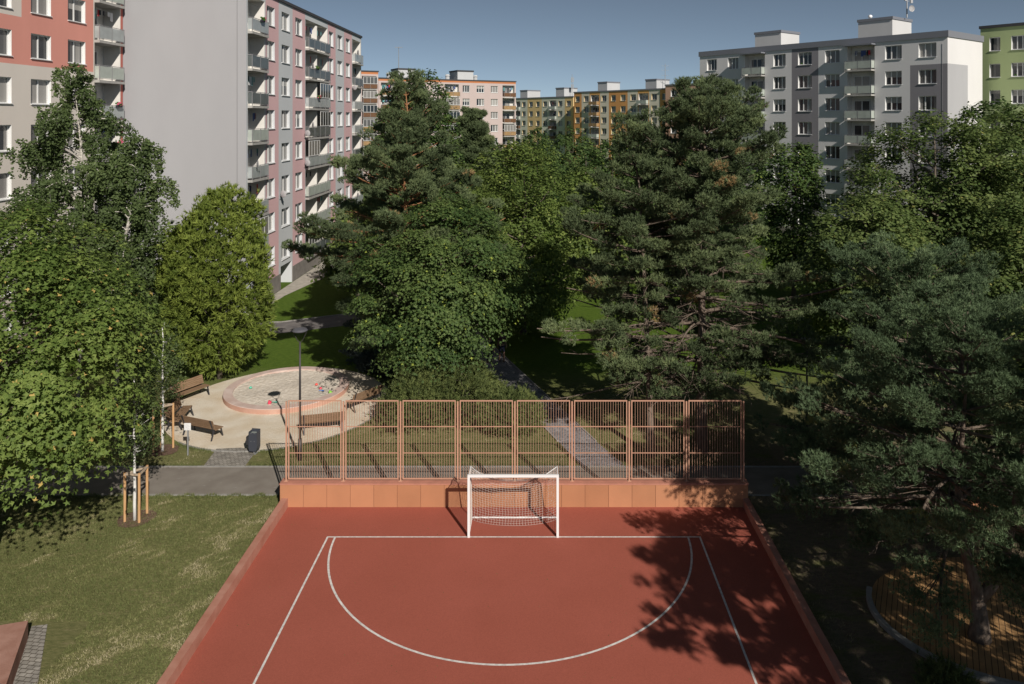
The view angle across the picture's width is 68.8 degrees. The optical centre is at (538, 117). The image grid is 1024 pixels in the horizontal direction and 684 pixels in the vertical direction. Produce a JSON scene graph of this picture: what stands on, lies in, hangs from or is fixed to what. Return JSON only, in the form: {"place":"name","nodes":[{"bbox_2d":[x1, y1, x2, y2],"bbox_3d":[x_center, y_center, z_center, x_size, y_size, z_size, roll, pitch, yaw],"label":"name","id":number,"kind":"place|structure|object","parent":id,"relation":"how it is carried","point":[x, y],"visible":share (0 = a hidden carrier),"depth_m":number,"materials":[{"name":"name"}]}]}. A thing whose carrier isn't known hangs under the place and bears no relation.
{"place":"outdoors","nodes":[
{"label":"outdoors","id":0,"kind":"place"},
{"bbox_2d":[0,621,27,683],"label":"concrete block","id":1,"kind":"structure","parent":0,"point":[13,638],"depth_m":19.54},
{"bbox_2d":[164,368,385,449],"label":"sand ground","id":2,"kind":"structure","parent":0,"point":[238,426],"depth_m":35.26,"materials":[{"name":"sand"}]},
{"bbox_2d":[164,397,193,430],"bbox_3d":[-16.820,13.819,34.971,0.783,0.945,1.900,0,0,-8],"label":"park bench","id":3,"kind":"object","parent":2,"relation":"on","point":[183,410],"visible":0.86,"depth_m":34.93,"materials":[{"name":"brown wood"}]},
{"bbox_2d":[169,374,209,402],"bbox_3d":[-17.710,13.819,37.959,0.783,0.945,1.900,0,0,28],"label":"park bench","id":4,"kind":"object","parent":2,"relation":"on","point":[193,382],"visible":0.69,"depth_m":38.16,"materials":[{"name":"brown wood"}]},
{"bbox_2d":[180,415,222,440],"bbox_3d":[-15.117,13.819,33.568,1.900,0.945,0.783,0,0,22],"label":"park bench","id":5,"kind":"object","parent":2,"relation":"on","point":[201,423],"visible":0.88,"depth_m":33.32,"materials":[{"name":"brown wood"}]},
{"bbox_2d":[178,385,386,451],"bbox_3d":[-10.641,14.280,34.939,10.486,0.060,4.173,0,0,-44],"label":"sand edging","id":6,"kind":"object","parent":2,"relation":"on","point":[385,386],"visible":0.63,"depth_m":32.22,"materials":[{"name":"concrete"}]},
{"bbox_2d":[223,366,348,413],"bbox_3d":[-13.150,14.195,39.100,6.240,0.310,6.240,0,0,0],"label":"sandbox","id":7,"kind":"object","parent":2,"relation":"on","point":[280,386],"visible":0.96,"depth_m":38.78,"materials":[{"name":"sand"}]},
{"bbox_2d":[301,411,344,434],"bbox_3d":[-9.833,13.819,34.108,1.900,0.945,0.783,0,0,-15],"label":"park bench","id":8,"kind":"object","parent":2,"relation":"on","point":[319,418],"visible":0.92,"depth_m":33.82,"materials":[{"name":"brown wood"}]},
{"bbox_2d":[347,385,383,412],"bbox_3d":[-8.609,13.819,37.003,0.783,0.945,1.900,0,0,38],"label":"park bench","id":9,"kind":"object","parent":2,"relation":"on","point":[373,392],"visible":0.79,"depth_m":36.79,"materials":[{"name":"brown wood"}]},
{"bbox_2d":[130,294,464,335],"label":"path","id":10,"kind":"structure","parent":0,"point":[319,323],"depth_m":51.91,"materials":[{"name":"concrete"}]},
{"bbox_2d":[246,236,378,314],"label":"pavement","id":11,"kind":"structure","parent":0,"point":[304,280],"depth_m":64.81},
{"bbox_2d":[0,467,1011,493],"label":"path","id":12,"kind":"structure","parent":0,"point":[227,480],"depth_m":29.76,"materials":[{"name":"asphalt"}]},
{"bbox_2d":[0,166,1023,683],"bbox_3d":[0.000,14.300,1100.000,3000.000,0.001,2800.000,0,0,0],"label":"ground","id":13,"kind":"structure","parent":0,"point":[536,356],"depth_m":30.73,"materials":[{"name":"green plant"}]},
{"bbox_2d":[13,624,46,683],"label":"paved strip","id":14,"kind":"object","parent":13,"relation":"on","point":[28,671],"visible":1,"depth_m":19.73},
{"bbox_2d":[0,0,124,362],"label":"red apartment block","id":15,"kind":"structure","parent":13,"relation":"on","point":[40,40],"depth_m":46.48,"materials":[{"name":"paint"}]},
{"bbox_2d":[0,125,8,151],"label":"window","id":16,"kind":"structure","parent":15,"relation":"in","point":[3,128],"depth_m":42.88,"materials":[{"name":"white"}]},
{"bbox_2d":[0,173,10,200],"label":"window","id":17,"kind":"structure","parent":15,"relation":"in","point":[3,176],"depth_m":42.88,"materials":[{"name":"white"}]},
{"bbox_2d":[0,29,12,56],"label":"window","id":18,"kind":"structure","parent":15,"relation":"in","point":[3,32],"depth_m":42.89,"materials":[{"name":"white"}]},
{"bbox_2d":[0,77,12,103],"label":"window","id":19,"kind":"structure","parent":15,"relation":"in","point":[3,80],"depth_m":42.89,"materials":[{"name":"white"}]},
{"bbox_2d":[30,0,51,16],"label":"window","id":20,"kind":"structure","parent":15,"relation":"in","point":[40,7],"depth_m":45.99,"materials":[{"name":"white"}]},
{"bbox_2d":[30,79,51,104],"bbox_3d":[-30.585,-1.575,45.787,0.330,1.550,1.922,0,0,0],"label":"window","id":21,"kind":"structure","parent":15,"relation":"in","point":[39,88],"depth_m":45.99,"materials":[{"name":"white"}]},
{"bbox_2d":[30,34,52,60],"bbox_3d":[-30.585,-4.325,45.787,0.330,1.550,1.922,0,0,0],"label":"window","id":22,"kind":"structure","parent":15,"relation":"in","point":[39,43],"depth_m":45.99,"materials":[{"name":"white"}]},
{"bbox_2d":[68,0,85,23],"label":"window","id":23,"kind":"structure","parent":15,"relation":"in","point":[74,6],"depth_m":49.52,"materials":[{"name":"white"}]},
{"bbox_2d":[68,40,86,64],"bbox_3d":[-30.585,-4.325,49.322,0.330,1.550,1.934,0,0,0],"label":"window","id":24,"kind":"structure","parent":15,"relation":"in","point":[74,47],"depth_m":49.47,"materials":[{"name":"white"}]},
{"bbox_2d":[4,209,134,353],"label":"park tree","id":25,"kind":"object","parent":13,"relation":"on","point":[25,332],"visible":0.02,"depth_m":43.50,"materials":[{"name":"green plant"}]},
{"bbox_2d":[0,62,170,398],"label":"birch tree","id":26,"kind":"object","parent":13,"relation":"on","point":[47,151],"visible":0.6,"depth_m":37.09,"materials":[{"name":"green plant"}]},
{"bbox_2d":[0,197,189,532],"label":"maple tree","id":27,"kind":"object","parent":13,"relation":"on","point":[34,428],"visible":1,"depth_m":23.23,"materials":[{"name":"green plant"}]},
{"bbox_2d":[81,133,182,412],"bbox_3d":[-20.218,7.554,36.467,4.471,13.700,3.530,0,0,24],"label":"birch tree","id":28,"kind":"object","parent":13,"relation":"on","point":[137,213],"visible":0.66,"depth_m":35.97,"materials":[{"name":"green plant"}]},
{"bbox_2d":[98,364,169,520],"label":"young tree","id":29,"kind":"object","parent":13,"relation":"on","point":[147,433],"visible":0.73,"depth_m":26.48,"materials":[{"name":"green plant"}]},
{"bbox_2d":[123,465,147,522],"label":"tree stakes","id":30,"kind":"object","parent":13,"relation":"on","point":[131,473],"visible":1,"depth_m":26.40,"materials":[{"name":"brown wood"}]},
{"bbox_2d":[117,509,156,526],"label":"mulch","id":31,"kind":"object","parent":13,"relation":"on","point":[122,524],"visible":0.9,"depth_m":26.56,"materials":[{"name":"brown plant"}]},
{"bbox_2d":[133,319,189,451],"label":"young tree","id":32,"kind":"object","parent":13,"relation":"on","point":[173,357],"visible":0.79,"depth_m":31.98,"materials":[{"name":"green plant"}]},
{"bbox_2d":[152,403,173,452],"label":"tree stakes","id":33,"kind":"object","parent":13,"relation":"on","point":[168,404],"visible":0.63,"depth_m":32.30,"materials":[{"name":"brown wood"}]},
{"bbox_2d":[147,444,178,455],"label":"mulch","id":34,"kind":"object","parent":13,"relation":"on","point":[168,451],"visible":0.78,"depth_m":32.07,"materials":[{"name":"brown plant"}]},
{"bbox_2d":[133,216,227,345],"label":"park tree","id":35,"kind":"object","parent":13,"relation":"on","point":[158,245],"visible":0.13,"depth_m":46.39,"materials":[{"name":"green plant"}]},
{"bbox_2d":[149,180,279,378],"bbox_3d":[-17.619,8.918,40.750,6.548,11.070,5.866,0,0,0],"label":"sumac tree","id":36,"kind":"object","parent":13,"relation":"on","point":[232,341],"visible":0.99,"depth_m":39.66,"materials":[{"name":"green plant"}]},
{"bbox_2d":[157,498,287,683],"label":"wall","id":37,"kind":"structure","parent":13,"relation":"on","point":[181,659],"depth_m":21.70,"materials":[{"name":"concrete"}]},
{"bbox_2d":[204,448,254,465],"bbox_3d":[-12.975,14.280,31.505,1.850,0.001,1.690,0,0,0],"label":"paved apron","id":38,"kind":"object","parent":13,"relation":"on","point":[218,458],"visible":0.83,"depth_m":31.32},
{"bbox_2d":[246,428,259,454],"bbox_3d":[-12.186,13.798,31.844,0.522,1.004,0.313,0,0,8],"label":"litter bin","id":39,"kind":"object","parent":38,"relation":"on","point":[253,440],"visible":1,"depth_m":31.71,"materials":[{"name":"silver metal"}]},
{"bbox_2d":[123,0,362,310],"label":"pink apartment block","id":40,"kind":"structure","parent":13,"relation":"on","point":[254,96],"depth_m":56.45,"materials":[{"name":"paint"}]},
{"bbox_2d":[292,327,307,460],"bbox_3d":[-9.965,11.530,31.190,0.640,5.540,0.640,0,0,0],"label":"street lamp","id":41,"kind":"object","parent":13,"relation":"on","point":[300,330],"visible":1,"depth_m":31.15,"materials":[{"name":"metal"}]},
{"bbox_2d":[310,204,384,295],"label":"park tree","id":42,"kind":"object","parent":13,"relation":"on","point":[329,269],"visible":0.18,"depth_m":58.15,"materials":[{"name":"green plant"}]},
{"bbox_2d":[1,373,706,683],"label":"edge grass","id":43,"kind":"structure","parent":13,"relation":"on","point":[210,494],"depth_m":30.69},
{"bbox_2d":[361,70,378,188],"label":"pink block","id":44,"kind":"structure","parent":13,"relation":"on","point":[369,92],"depth_m":146.86,"materials":[{"name":"paint"}]},
{"bbox_2d":[339,246,431,377],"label":"spruce tree","id":45,"kind":"object","parent":13,"relation":"on","point":[363,360],"visible":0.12,"depth_m":41.73,"materials":[{"name":"green plant"}]},
{"bbox_2d":[281,68,517,379],"bbox_3d":[-6.707,5.853,40.054,12.196,17.197,10.777,0,0,19],"label":"scots pine","id":46,"kind":"object","parent":13,"relation":"on","point":[409,133],"visible":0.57,"depth_m":38.82,"materials":[{"name":"green plant"}]},
{"bbox_2d":[366,356,461,436],"bbox_3d":[-5.723,12.942,34.778,4.448,3.368,4.580,0,0,0],"label":"juniper bush","id":47,"kind":"object","parent":13,"relation":"on","point":[406,386],"visible":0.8,"depth_m":34.05,"materials":[{"name":"green plant"}]},
{"bbox_2d":[361,68,471,213],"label":"oak tree","id":48,"kind":"object","parent":13,"relation":"on","point":[445,122],"visible":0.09,"depth_m":67.29,"materials":[{"name":"green plant"}]},
{"bbox_2d":[336,190,541,384],"bbox_3d":[-4.882,9.002,37.349,10.142,10.897,10.060,0,0,0],"label":"maple tree","id":49,"kind":"object","parent":13,"relation":"on","point":[439,319],"visible":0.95,"depth_m":34.84,"materials":[{"name":"green plant"}]},
{"bbox_2d":[7,466,880,495],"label":"kerb","id":50,"kind":"structure","parent":13,"relation":"on","point":[402,466],"depth_m":30.57,"materials":[{"name":"concrete"}]},
{"bbox_2d":[378,68,516,175],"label":"pale pink apartment block","id":51,"kind":"structure","parent":13,"relation":"on","point":[496,99],"depth_m":161.06,"materials":[{"name":"paint"}]},
{"bbox_2d":[410,347,513,431],"bbox_3d":[-3.624,12.759,35.426,5.110,3.757,5.246,0,0,0],"label":"juniper bush","id":52,"kind":"object","parent":13,"relation":"on","point":[482,382],"visible":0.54,"depth_m":34.50,"materials":[{"name":"green plant"}]},
{"bbox_2d":[414,162,509,299],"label":"park tree","id":53,"kind":"object","parent":13,"relation":"on","point":[470,166],"visible":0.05,"depth_m":58.15,"materials":[{"name":"green plant"}]},
{"bbox_2d":[452,106,503,195],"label":"black pine","id":54,"kind":"object","parent":13,"relation":"on","point":[476,138],"visible":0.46,"depth_m":88.68,"materials":[{"name":"green plant"}]},
{"bbox_2d":[174,507,834,683],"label":"court","id":55,"kind":"object","parent":13,"relation":"on","point":[584,594],"visible":1,"depth_m":21.98,"materials":[{"name":"rubber"}]},
{"bbox_2d":[253,536,757,683],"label":"court markings","id":56,"kind":"object","parent":55,"relation":"on","point":[401,646],"visible":1,"depth_m":21.66,"materials":[{"name":"white paint"}]},
{"bbox_2d":[467,466,558,537],"bbox_3d":[-0.865,13.230,26.054,3.110,2.140,1.268,0,0,0],"label":"goal","id":57,"kind":"object","parent":55,"relation":"on","point":[470,476],"visible":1,"depth_m":25.86,"materials":[{"name":"white paint"}]},
{"bbox_2d":[470,141,546,279],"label":"park tree","id":58,"kind":"object","parent":13,"relation":"on","point":[487,161],"visible":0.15,"depth_m":63.29,"materials":[{"name":"green plant"}]},
{"bbox_2d":[472,382,551,439],"bbox_3d":[-1.213,13.345,34.218,3.519,2.559,3.366,0,0,-26],"label":"juniper bush","id":59,"kind":"object","parent":13,"relation":"on","point":[511,393],"visible":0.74,"depth_m":33.64,"materials":[{"name":"green plant"}]},
{"bbox_2d":[279,478,748,506],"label":"retaining wall","id":60,"kind":"structure","parent":13,"relation":"on","point":[575,493],"depth_m":27.42,"materials":[{"name":"brown"}]},
{"bbox_2d":[284,400,745,481],"bbox_3d":[-0.875,11.930,27.620,17.050,2.979,0.140,0,0,0],"label":"bar fence","id":61,"kind":"object","parent":60,"relation":"on","point":[506,452],"visible":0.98,"depth_m":27.61,"materials":[{"name":"metal"}]},
{"bbox_2d":[461,137,599,335],"bbox_3d":[-0.502,7.846,49.150,10.072,13.212,10.925,0,0,0],"label":"linden tree","id":62,"kind":"object","parent":13,"relation":"on","point":[552,250],"visible":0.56,"depth_m":47.83,"materials":[{"name":"green plant"}]},
{"bbox_2d":[507,126,564,200],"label":"park tree","id":63,"kind":"object","parent":13,"relation":"on","point":[542,140],"visible":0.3,"depth_m":107.03,"materials":[{"name":"green plant"}]},
{"bbox_2d":[516,87,577,166],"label":"olive apartment block","id":64,"kind":"structure","parent":13,"relation":"on","point":[552,117],"depth_m":216.33,"materials":[{"name":"paint"}]},
{"bbox_2d":[543,125,597,191],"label":"park tree","id":65,"kind":"object","parent":13,"relation":"on","point":[568,144],"visible":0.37,"depth_m":128.55,"materials":[{"name":"green plant"}]},
{"bbox_2d":[549,139,609,256],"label":"park tree","id":66,"kind":"object","parent":13,"relation":"on","point":[590,152],"visible":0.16,"depth_m":72.55,"materials":[{"name":"green plant"}]},
{"bbox_2d":[551,167,628,281],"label":"park tree","id":67,"kind":"object","parent":13,"relation":"on","point":[590,250],"visible":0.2,"depth_m":58.97,"materials":[{"name":"green plant"}]},
{"bbox_2d":[579,136,641,210],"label":"park tree","id":68,"kind":"object","parent":13,"relation":"on","point":[606,144],"visible":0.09,"depth_m":89.07,"materials":[{"name":"green plant"}]},
{"bbox_2d":[573,79,669,174],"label":"orange apartment block","id":69,"kind":"structure","parent":13,"relation":"on","point":[593,110],"depth_m":189.41,"materials":[{"name":"paint"}]},
{"bbox_2d":[605,164,675,273],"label":"park tree","id":70,"kind":"object","parent":13,"relation":"on","point":[626,241],"visible":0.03,"depth_m":65.44,"materials":[{"name":"green plant"}]},
{"bbox_2d":[548,108,742,457],"bbox_3d":[4.721,6.981,32.135,8.221,14.947,6.586,0,0,22],"label":"black pine","id":71,"kind":"object","parent":13,"relation":"on","point":[634,227],"visible":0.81,"depth_m":31.31,"materials":[{"name":"green plant"}]},
{"bbox_2d":[665,83,698,173],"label":"brown apartment block","id":72,"kind":"structure","parent":13,"relation":"on","point":[669,91],"depth_m":172.05,"materials":[{"name":"paint"}]},
{"bbox_2d":[537,73,867,451],"bbox_3d":[7.581,6.219,32.579,14.097,16.471,10.784,0,0,30],"label":"black pine","id":73,"kind":"object","parent":13,"relation":"on","point":[694,114],"visible":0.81,"depth_m":31.33,"materials":[{"name":"green plant"}]},
{"bbox_2d":[715,140,789,250],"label":"park tree","id":74,"kind":"object","parent":13,"relation":"on","point":[758,176],"visible":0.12,"depth_m":78.30,"materials":[{"name":"green plant"}]},
{"bbox_2d":[755,140,835,295],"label":"maple tree","id":75,"kind":"object","parent":13,"relation":"on","point":[801,166],"visible":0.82,"depth_m":58.43,"materials":[{"name":"green plant"}]},
{"bbox_2d":[743,498,850,683],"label":"wall","id":76,"kind":"structure","parent":13,"relation":"on","point":[828,656],"depth_m":21.70,"materials":[{"name":"concrete"}]},
{"bbox_2d":[699,16,983,245],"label":"white apartment block","id":77,"kind":"structure","parent":13,"relation":"on","point":[834,101],"depth_m":86.06,"materials":[{"name":"paint"}]},
{"bbox_2d":[797,52,811,65],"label":"window","id":78,"kind":"structure","parent":77,"relation":"in","point":[805,58],"depth_m":90.26,"materials":[{"name":"white"}]},
{"bbox_2d":[797,75,811,88],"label":"window","id":79,"kind":"structure","parent":77,"relation":"in","point":[804,81],"depth_m":90.26,"materials":[{"name":"white"}]},
{"bbox_2d":[797,99,811,111],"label":"window","id":80,"kind":"structure","parent":77,"relation":"in","point":[805,105],"depth_m":90.26,"materials":[{"name":"white"}]},
{"bbox_2d":[797,122,811,134],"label":"window","id":81,"kind":"structure","parent":77,"relation":"in","point":[805,128],"depth_m":90.26,"materials":[{"name":"white"}]},
{"bbox_2d":[824,50,839,63],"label":"window","id":82,"kind":"structure","parent":77,"relation":"in","point":[832,56],"depth_m":87.44,"materials":[{"name":"white"}]},
{"bbox_2d":[824,74,839,87],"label":"window","id":83,"kind":"structure","parent":77,"relation":"in","point":[832,80],"depth_m":87.50,"materials":[{"name":"white"}]},
{"bbox_2d":[824,170,839,183],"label":"window","id":84,"kind":"structure","parent":77,"relation":"in","point":[830,176],"depth_m":87.46,"materials":[{"name":"white"}]},
{"bbox_2d":[826,98,839,110],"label":"window","id":85,"kind":"structure","parent":77,"relation":"in","point":[832,104],"depth_m":87.44,"materials":[{"name":"white"}]},
{"bbox_2d":[826,122,839,134],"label":"window","id":86,"kind":"structure","parent":77,"relation":"in","point":[832,128],"depth_m":87.44,"materials":[{"name":"white"}]},
{"bbox_2d":[826,146,839,159],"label":"window","id":87,"kind":"structure","parent":77,"relation":"in","point":[832,152],"depth_m":87.41,"materials":[{"name":"white"}]},
{"bbox_2d":[854,100,869,110],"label":"window","id":88,"kind":"structure","parent":77,"relation":"in","point":[864,105],"depth_m":85.29,"materials":[{"name":"white"}]},
{"bbox_2d":[884,71,901,85],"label":"window","id":89,"kind":"structure","parent":77,"relation":"in","point":[892,77],"depth_m":81.84,"materials":[{"name":"white"}]},
{"bbox_2d":[886,45,901,59],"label":"window","id":90,"kind":"structure","parent":77,"relation":"in","point":[892,52],"depth_m":81.78,"materials":[{"name":"white"}]},
{"bbox_2d":[886,97,901,110],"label":"window","id":91,"kind":"structure","parent":77,"relation":"in","point":[892,103],"depth_m":81.78,"materials":[{"name":"white"}]},
{"bbox_2d":[919,42,935,57],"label":"window","id":92,"kind":"structure","parent":77,"relation":"in","point":[926,50],"depth_m":79.03,"materials":[{"name":"white"}]},
{"bbox_2d":[918,96,936,110],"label":"window","id":93,"kind":"structure","parent":77,"relation":"in","point":[928,101],"depth_m":79.03,"materials":[{"name":"white"}]},
{"bbox_2d":[919,69,936,83],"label":"window","id":94,"kind":"structure","parent":77,"relation":"in","point":[925,76],"depth_m":79.03,"materials":[{"name":"white"}]},
{"bbox_2d":[775,189,959,359],"bbox_3d":[19.022,9.189,42.959,10.571,10.530,10.628,0,0,0],"label":"maple tree","id":95,"kind":"object","parent":13,"relation":"on","point":[907,239],"visible":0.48,"depth_m":41.78,"materials":[{"name":"green plant"}]},
{"bbox_2d":[750,229,1023,552],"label":"blue pine","id":96,"kind":"object","parent":13,"relation":"on","point":[918,265],"visible":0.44,"depth_m":27.29,"materials":[{"name":"green plant"}]},
{"bbox_2d":[770,271,1023,649],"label":"blue pine","id":97,"kind":"object","parent":13,"relation":"on","point":[911,401],"visible":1,"depth_m":20.17,"materials":[{"name":"green plant"}]},
{"bbox_2d":[824,106,1023,318],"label":"maple tree","id":98,"kind":"object","parent":13,"relation":"on","point":[924,200],"visible":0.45,"depth_m":48.23,"materials":[{"name":"green plant"}]},
{"bbox_2d":[908,642,981,683],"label":"juniper bush","id":99,"kind":"object","parent":13,"relation":"on","point":[942,673],"visible":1,"depth_m":18.54,"materials":[{"name":"green plant"}]},
{"bbox_2d":[866,586,1023,683],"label":"deck kerb","id":100,"kind":"structure","parent":13,"relation":"on","point":[908,643],"depth_m":20.11,"materials":[{"name":"concrete"}]},
{"bbox_2d":[872,557,1023,681],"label":"deck","id":101,"kind":"structure","parent":13,"relation":"on","point":[1001,655],"depth_m":21.16,"materials":[{"name":"wood"}]},
{"bbox_2d":[919,104,1023,297],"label":"maple tree","id":102,"kind":"object","parent":13,"relation":"on","point":[1011,130],"visible":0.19,"depth_m":50.72,"materials":[{"name":"green plant"}]},
{"bbox_2d":[928,95,1023,233],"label":"maple tree","id":103,"kind":"object","parent":13,"relation":"on","point":[984,106],"visible":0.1,"depth_m":65.69,"materials":[{"name":"green plant"}]},
{"bbox_2d":[946,193,1023,370],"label":"maple tree","id":104,"kind":"object","parent":13,"relation":"on","point":[1010,251],"visible":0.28,"depth_m":39.36,"materials":[{"name":"green plant"}]},
{"bbox_2d":[979,22,1023,165],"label":"green apartment block","id":105,"kind":"structure","parent":13,"relation":"on","point":[1002,59],"depth_m":82.17,"materials":[{"name":"paint"}]},
{"bbox_2d":[1012,35,1023,49],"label":"window","id":106,"kind":"structure","parent":105,"relation":"in","point":[1017,41],"depth_m":81.22,"materials":[{"name":"white"}]},
{"bbox_2d":[1012,62,1023,76],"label":"window","id":107,"kind":"structure","parent":105,"relation":"in","point":[1017,68],"depth_m":81.22,"materials":[{"name":"white"}]},
{"bbox_2d":[1012,90,1023,103],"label":"window","id":108,"kind":"structure","parent":105,"relation":"in","point":[1017,95],"depth_m":81.22,"materials":[{"name":"white"}]},
{"bbox_2d":[410,275,621,465],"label":"paved path","id":109,"kind":"structure","parent":0,"point":[509,371],"depth_m":35.03,"materials":[{"name":"concrete"}]},
{"bbox_2d":[471,328,596,441],"bbox_3d":[-7.479,14.280,56.500,1.644,0.060,51.062,0,0,-21],"label":"path edging","id":110,"kind":"object","parent":109,"relation":"on","point":[551,434],"visible":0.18,"depth_m":39.05,"materials":[{"name":"concrete"}]},
{"bbox_2d":[285,0,1023,97],"label":"sky","id":111,"kind":"structure","parent":0,"point":[541,45],"materials":[{"name":"blue"}]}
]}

